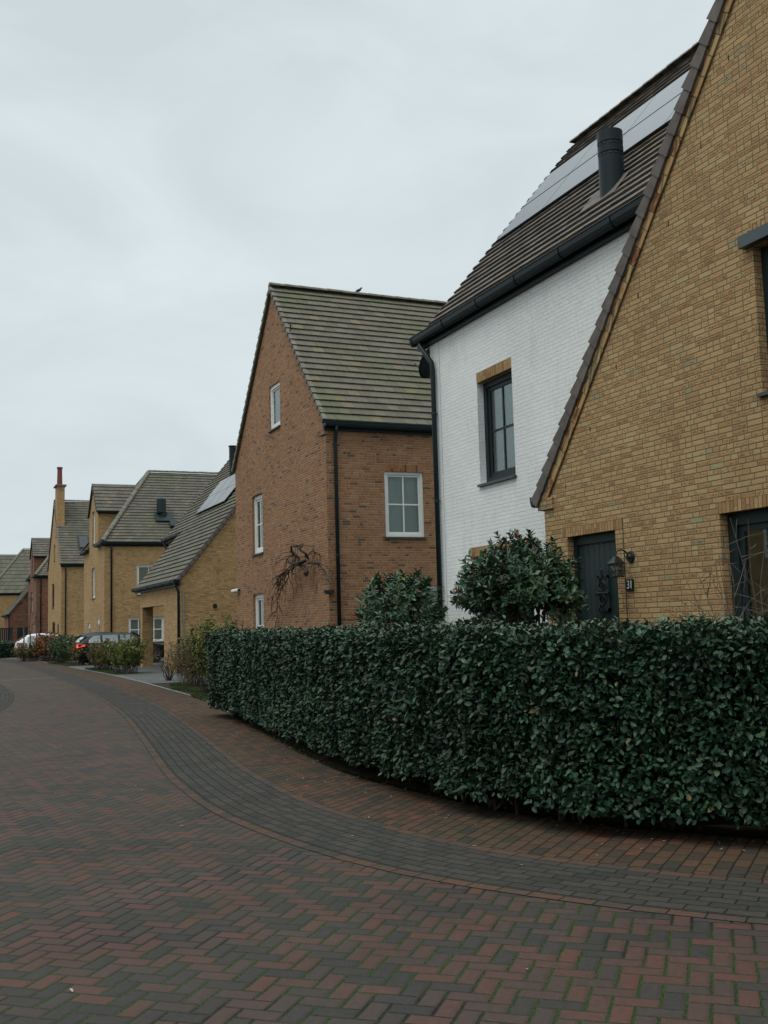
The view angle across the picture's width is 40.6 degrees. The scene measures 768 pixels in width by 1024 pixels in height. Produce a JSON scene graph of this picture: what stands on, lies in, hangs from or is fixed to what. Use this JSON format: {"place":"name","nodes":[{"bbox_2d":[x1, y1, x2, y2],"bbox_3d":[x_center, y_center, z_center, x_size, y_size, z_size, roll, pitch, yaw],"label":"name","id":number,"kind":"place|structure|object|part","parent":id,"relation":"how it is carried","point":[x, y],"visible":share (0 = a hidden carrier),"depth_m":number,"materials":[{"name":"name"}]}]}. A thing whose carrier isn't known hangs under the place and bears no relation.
{"place":"outdoors","nodes":[
{"label":"outdoors","id":0,"kind":"place"},
{"bbox_2d":[0,554,16,573],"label":"yellow brick house","id":1,"kind":"structure","parent":0,"point":[6,560],"depth_m":145.04,"materials":[{"name":"grey tile"}]},
{"bbox_2d":[1,584,27,640],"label":"red brick house","id":2,"kind":"structure","parent":0,"point":[13,617],"depth_m":98.00,"materials":[{"name":"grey brick"}]},
{"bbox_2d":[17,627,27,639],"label":"garage door","id":3,"kind":"structure","parent":2,"relation":"in","point":[19,630],"depth_m":97.83,"materials":[{"name":"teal paint"}]},
{"bbox_2d":[0,548,30,640],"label":"yellow brick house","id":4,"kind":"structure","parent":0,"point":[15,573],"depth_m":117.12,"materials":[{"name":"grey tile"}]},
{"bbox_2d":[0,656,52,658],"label":"driveway","id":5,"kind":"structure","parent":0,"point":[19,658],"depth_m":64.66,"materials":[{"name":"grey concrete"}]},
{"bbox_2d":[14,633,68,658],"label":"parked car","id":6,"kind":"object","parent":5,"relation":"on","point":[20,640],"visible":0.16,"depth_m":63.09,"materials":[{"name":"white paint"}]},
{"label":"side window","id":7,"kind":"part","parent":6,"relation":"part of","materials":[{"name":"grey glass"}]},
{"bbox_2d":[25,538,49,634],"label":"red brick house","id":8,"kind":"structure","parent":0,"point":[38,557],"depth_m":91.77,"materials":[{"name":"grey brick"}]},
{"bbox_2d":[47,467,88,637],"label":"yellow brick house","id":9,"kind":"structure","parent":0,"point":[69,537],"depth_m":76.04,"materials":[{"name":"yellow brick"}]},
{"bbox_2d":[77,535,88,548],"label":"roof window","id":10,"kind":"structure","parent":9,"relation":"in","point":[83,540],"depth_m":76.11,"materials":[{"name":"grey glass"}]},
{"bbox_2d":[45,658,206,683],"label":"driveway","id":11,"kind":"structure","parent":0,"point":[152,675],"depth_m":36.88,"materials":[{"name":"grey concrete"}]},
{"bbox_2d":[68,638,89,664],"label":"shrub","id":12,"kind":"object","parent":11,"relation":"on","point":[71,652],"visible":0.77,"depth_m":47.87,"materials":[{"name":"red plant"}]},
{"bbox_2d":[73,632,111,643],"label":"parked car","id":13,"kind":"object","parent":11,"relation":"on","point":[79,635],"visible":0.02,"depth_m":52.25,"materials":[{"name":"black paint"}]},
{"bbox_2d":[84,638,119,669],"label":"shrub","id":14,"kind":"object","parent":11,"relation":"on","point":[97,654],"visible":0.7,"depth_m":40.75,"materials":[{"name":"green plant"}]},
{"bbox_2d":[73,632,163,663],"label":"parked car","id":15,"kind":"object","parent":11,"relation":"on","point":[112,636],"visible":0.38,"depth_m":48.29,"materials":[{"name":"black paint"}]},
{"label":"side window","id":16,"kind":"part","parent":15,"relation":"part of","materials":[{"name":"grey glass"}]},
{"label":"side window","id":17,"kind":"part","parent":15,"relation":"part of","materials":[{"name":"grey glass"}]},
{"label":"side window","id":18,"kind":"part","parent":15,"relation":"part of","materials":[{"name":"grey glass"}]},
{"bbox_2d":[106,630,149,673],"bbox_3d":[-9.361,5.101,37.883,1.571,1.598,2.086,1,-7,-23],"label":"shrub","id":19,"kind":"object","parent":11,"relation":"on","point":[125,655],"visible":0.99,"depth_m":37.62,"materials":[{"name":"green plant"}]},
{"bbox_2d":[154,644,179,680],"bbox_3d":[-6.700,4.588,31.873,1.256,1.208,0.940,-5,-7,32],"label":"shrub","id":20,"kind":"object","parent":11,"relation":"on","point":[169,677],"visible":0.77,"depth_m":31.78,"materials":[{"name":"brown plant"}]},
{"bbox_2d":[131,634,158,665],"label":"shrub","id":21,"kind":"object","parent":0,"point":[153,648],"visible":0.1,"depth_m":45.85,"materials":[{"name":"green plant"}]},
{"bbox_2d":[79,470,217,657],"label":"yellow brick house","id":22,"kind":"structure","parent":0,"point":[123,550],"depth_m":58.82,"materials":[{"name":"yellow brick"}]},
{"bbox_2d":[91,512,94,545],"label":"window","id":23,"kind":"structure","parent":22,"relation":"in","point":[94,512],"depth_m":60.94,"materials":[{"name":"white paint"}]},
{"bbox_2d":[91,568,94,599],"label":"window","id":24,"kind":"structure","parent":22,"relation":"in","point":[94,568],"depth_m":60.74,"materials":[{"name":"white paint"}]},
{"bbox_2d":[137,565,152,593],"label":"window","id":25,"kind":"structure","parent":22,"relation":"in","point":[142,570],"depth_m":57.48,"materials":[{"name":"white paint"}]},
{"bbox_2d":[129,617,163,641],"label":"window","id":26,"kind":"structure","parent":22,"relation":"in","point":[158,622],"depth_m":57.38,"materials":[{"name":"white paint"}]},
{"bbox_2d":[231,282,447,629],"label":"red brick house","id":27,"kind":"structure","parent":0,"point":[332,462],"depth_m":26.34,"materials":[{"name":"brick"}]},
{"bbox_2d":[231,588,239,593],"bbox_3d":[-4.460,2.389,31.288,0.148,0.153,0.395,3,-8,-37],"label":"security camera","id":28,"kind":"object","parent":27,"relation":"attached to","point":[237,591],"visible":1,"depth_m":31.23,"materials":[{"name":"white plastic"}]},
{"bbox_2d":[251,494,262,555],"bbox_3d":[-3.573,0.367,29.642,0.195,1.720,1.090,1,-7,-23],"label":"window","id":29,"kind":"structure","parent":27,"relation":"in","point":[258,511],"depth_m":29.88,"materials":[{"name":"white paint"}]},
{"bbox_2d":[255,594,263,629],"bbox_3d":[-3.447,3.223,29.380,0.075,1.800,1.030,1,-7,-23],"label":"window","id":30,"kind":"structure","parent":27,"relation":"in","point":[259,598],"depth_m":29.63,"materials":[{"name":"white paint"}]},
{"bbox_2d":[268,381,280,432],"bbox_3d":[-2.958,-2.873,28.330,0.165,1.270,1.010,1,-7,-23],"label":"window","id":31,"kind":"structure","parent":27,"relation":"in","point":[275,390],"depth_m":28.49,"materials":[{"name":"white paint"}]},
{"bbox_2d":[264,543,333,627],"bbox_3d":[-2.116,1.980,25.457,0.899,2.372,5.400,1,-7,-23],"label":"bare branch","id":32,"kind":"object","parent":27,"relation":"attached to","point":[299,563],"visible":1,"depth_m":25.71,"materials":[{"name":"brown plant"}]},
{"bbox_2d":[323,590,333,593],"bbox_3d":[-1.283,1.867,24.142,0.240,0.090,0.090,1,-7,-23],"label":"wall lamp","id":33,"kind":"object","parent":27,"relation":"attached to","point":[328,591],"visible":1,"depth_m":24.11,"materials":[{"name":"black metal"}]},
{"bbox_2d":[384,464,426,538],"bbox_3d":[0.473,-0.248,25.286,1.100,1.820,0.240,1,-7,-23],"label":"window","id":34,"kind":"structure","parent":27,"relation":"in","point":[404,515],"depth_m":25.35,"materials":[{"name":"white paint"}]},
{"bbox_2d":[406,586,437,622],"bbox_3d":[0.979,2.629,25.227,1.200,1.660,0.150,1,-7,-23],"label":"window","id":35,"kind":"structure","parent":27,"relation":"in","point":[433,588],"depth_m":25.38,"materials":[{"name":"grey glass"}]},
{"bbox_2d":[0,0,714,553],"label":"sky","id":36,"kind":"structure","parent":0,"point":[164,163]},
{"bbox_2d":[0,661,767,1023],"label":"road","id":37,"kind":"structure","parent":0,"point":[126,897],"depth_m":5.40,"materials":[{"name":"brown brick"}]},
{"bbox_2d":[0,684,13,711],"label":"dark brick band","id":38,"kind":"object","parent":37,"relation":"on","point":[6,697],"visible":1,"depth_m":25.70,"materials":[{"name":"grey brick"}]},
{"bbox_2d":[7,658,227,711],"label":"kerb","id":39,"kind":"structure","parent":37,"relation":"on","point":[135,680],"depth_m":30.98,"materials":[{"name":"concrete"}]},
{"bbox_2d":[0,659,767,917],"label":"dark brick band","id":40,"kind":"object","parent":37,"relation":"on","point":[201,767],"visible":0.99,"depth_m":7.38,"materials":[{"name":"grey brick"}]},
{"bbox_2d":[2,661,767,923],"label":"red brick edging","id":41,"kind":"object","parent":37,"relation":"on","point":[171,776],"visible":0.99,"depth_m":6.86,"materials":[{"name":"brown brick"}]},
{"bbox_2d":[5,659,767,883],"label":"red edging course","id":42,"kind":"object","parent":37,"relation":"on","point":[236,762],"visible":0.92,"depth_m":7.95,"materials":[{"name":"brown brick"}]},
{"bbox_2d":[0,658,767,879],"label":"pavement","id":43,"kind":"structure","parent":0,"point":[280,764],"depth_m":8.34,"materials":[{"name":"brick"}]},
{"bbox_2d":[19,597,28,660],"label":"sapling","id":44,"kind":"object","parent":43,"relation":"on","point":[23,623],"visible":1,"depth_m":58.99,"materials":[{"name":"brown plant"}]},
{"bbox_2d":[11,642,40,660],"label":"shrub","id":45,"kind":"object","parent":43,"relation":"on","point":[21,652],"visible":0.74,"depth_m":57.49,"materials":[{"name":"green plant"}]},
{"bbox_2d":[6,714,767,991],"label":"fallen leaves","id":46,"kind":"object","parent":43,"relation":"on","point":[71,989],"visible":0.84,"depth_m":9.07,"materials":[{"name":"brown plant"}]},
{"bbox_2d":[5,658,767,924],"bbox_3d":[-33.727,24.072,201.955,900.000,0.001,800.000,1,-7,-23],"label":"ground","id":47,"kind":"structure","parent":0,"point":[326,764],"depth_m":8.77,"materials":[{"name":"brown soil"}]},
{"bbox_2d":[6,658,767,836],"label":"garden soil","id":48,"kind":"structure","parent":0,"point":[369,772],"depth_m":9.16,"materials":[{"name":"brown soil"}]},
{"bbox_2d":[0,628,12,640],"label":"garden gate","id":49,"kind":"structure","parent":48,"relation":"on","point":[9,635],"depth_m":82.37,"materials":[{"name":"black metal"}]},
{"bbox_2d":[0,640,16,657],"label":"hedge","id":50,"kind":"object","parent":48,"relation":"on","point":[6,647],"visible":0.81,"depth_m":66.18,"materials":[{"name":"green plant"}]},
{"bbox_2d":[26,592,35,660],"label":"sapling","id":51,"kind":"object","parent":48,"relation":"on","point":[30,609],"visible":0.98,"depth_m":59.13,"materials":[{"name":"brown plant"}]},
{"bbox_2d":[31,587,44,657],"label":"sapling","id":52,"kind":"object","parent":48,"relation":"on","point":[36,618],"visible":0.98,"depth_m":59.33,"materials":[{"name":"brown plant"}]},
{"bbox_2d":[32,631,60,660],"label":"beech bush","id":53,"kind":"object","parent":48,"relation":"on","point":[41,648],"visible":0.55,"depth_m":56.66,"materials":[{"name":"brown plant"}]},
{"bbox_2d":[42,632,77,663],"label":"shrub","id":54,"kind":"object","parent":48,"relation":"on","point":[59,649],"visible":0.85,"depth_m":50.82,"materials":[{"name":"green plant"}]},
{"bbox_2d":[46,661,207,701],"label":"grass","id":55,"kind":"structure","parent":48,"relation":"on","point":[200,695],"depth_m":27.30,"materials":[{"name":"green plant"}]},
{"bbox_2d":[131,445,236,672],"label":"yellow brick house","id":56,"kind":"structure","parent":48,"relation":"on","point":[189,578],"depth_m":38.56,"materials":[{"name":"yellow brick"}]},
{"bbox_2d":[166,630,206,686],"bbox_3d":[-5.169,3.984,28.246,1.342,1.551,3.431,1,-7,-23],"label":"shrub","id":57,"kind":"object","parent":48,"relation":"on","point":[183,658],"visible":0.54,"depth_m":27.96,"materials":[{"name":"green plant"}]},
{"bbox_2d":[177,612,248,691],"bbox_3d":[-4.029,3.383,24.839,1.645,1.960,2.114,1,-7,-23],"label":"shrub","id":58,"kind":"object","parent":48,"relation":"on","point":[198,647],"visible":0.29,"depth_m":24.75,"materials":[{"name":"green plant"}]},
{"bbox_2d":[353,568,452,626],"bbox_3d":[0.331,2.189,17.364,1.633,2.527,2.113,1,-7,-23],"label":"photinia bush","id":59,"kind":"object","parent":48,"relation":"on","point":[409,593],"visible":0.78,"depth_m":17.03,"materials":[{"name":"green plant"}]},
{"bbox_2d":[205,613,767,831],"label":"hedge","id":60,"kind":"object","parent":48,"relation":"on","point":[627,723],"visible":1,"depth_m":8.06,"materials":[{"name":"green plant"}]},
{"bbox_2d":[447,528,588,652],"bbox_3d":[1.758,1.586,13.348,1.655,2.797,2.360,1,-7,-23],"label":"photinia bush","id":61,"kind":"object","parent":48,"relation":"on","point":[498,579],"visible":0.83,"depth_m":12.93,"materials":[{"name":"green plant"}]},
{"bbox_2d":[408,42,699,624],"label":"white house","id":62,"kind":"structure","parent":48,"relation":"on","point":[505,334],"depth_m":16.90,"materials":[{"name":"paint"}]},
{"bbox_2d":[415,347,429,378],"bbox_3d":[0.896,-2.874,19.754,0.527,0.647,0.857,-1,-6,-7],"label":"satellite dish","id":63,"kind":"object","parent":62,"relation":"attached to","point":[424,369],"visible":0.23,"depth_m":19.73,"materials":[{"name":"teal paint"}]},
{"bbox_2d":[476,357,516,486],"bbox_3d":[1.888,-1.444,16.973,0.245,1.940,1.210,1,-7,-23],"label":"window","id":64,"kind":"structure","parent":62,"relation":"in","point":[497,392],"depth_m":17.12,"materials":[{"name":"grey glass"}]},
{"bbox_2d":[470,539,534,622],"bbox_3d":[1.982,1.436,16.690,0.199,1.870,1.980,1,-7,-23],"label":"window","id":65,"kind":"structure","parent":62,"relation":"in","point":[476,550],"depth_m":17.10,"materials":[{"name":"teal paint"}]},
{"bbox_2d":[579,127,630,213],"bbox_3d":[3.283,-5.043,15.369,0.414,1.100,0.900,1,-7,-23],"label":"ventilation flue","id":66,"kind":"object","parent":62,"relation":"on","point":[612,174],"visible":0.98,"depth_m":15.13,"materials":[{"name":"grey plastic"}]},
{"bbox_2d":[529,0,767,650],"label":"yellow brick house","id":67,"kind":"structure","parent":48,"relation":"on","point":[656,462],"depth_m":11.96,"materials":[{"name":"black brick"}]},
{"bbox_2d":[573,531,619,624],"bbox_3d":[2.866,1.624,13.579,0.142,2.690,1.090,1,-7,-23],"label":"door","id":68,"kind":"structure","parent":67,"relation":"in","point":[595,551],"depth_m":13.71,"materials":[{"name":"black paint"}]},
{"bbox_2d":[606,549,634,577],"bbox_3d":[2.927,0.631,12.822,0.284,0.351,0.206,1,-7,-23],"label":"wall lantern","id":69,"kind":"object","parent":67,"relation":"attached to","point":[619,570],"depth_m":12.80,"materials":[{"name":"black metal"}]},
{"bbox_2d":[626,579,633,590],"bbox_3d":[3.051,0.905,12.856,0.019,0.145,0.140,1,-7,-23],"label":"house number sign","id":70,"kind":"object","parent":67,"relation":"attached to","point":[629,584],"visible":1,"depth_m":12.84,"materials":[{"name":"black metal"}]},
{"bbox_2d":[717,494,767,642],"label":"window","id":71,"kind":"structure","parent":67,"relation":"in","point":[757,517],"depth_m":11.19,"materials":[{"name":"teal paint"}]},
{"bbox_2d":[737,215,767,397],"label":"window","id":72,"kind":"structure","parent":67,"relation":"in","point":[757,235],"depth_m":10.98,"materials":[{"name":"teal paint"}]},
{"bbox_2d":[665,519,767,650],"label":"twig shrub","id":73,"kind":"object","parent":48,"relation":"on","point":[734,593],"visible":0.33,"depth_m":9.36,"materials":[{"name":"brown plant"}]}
]}

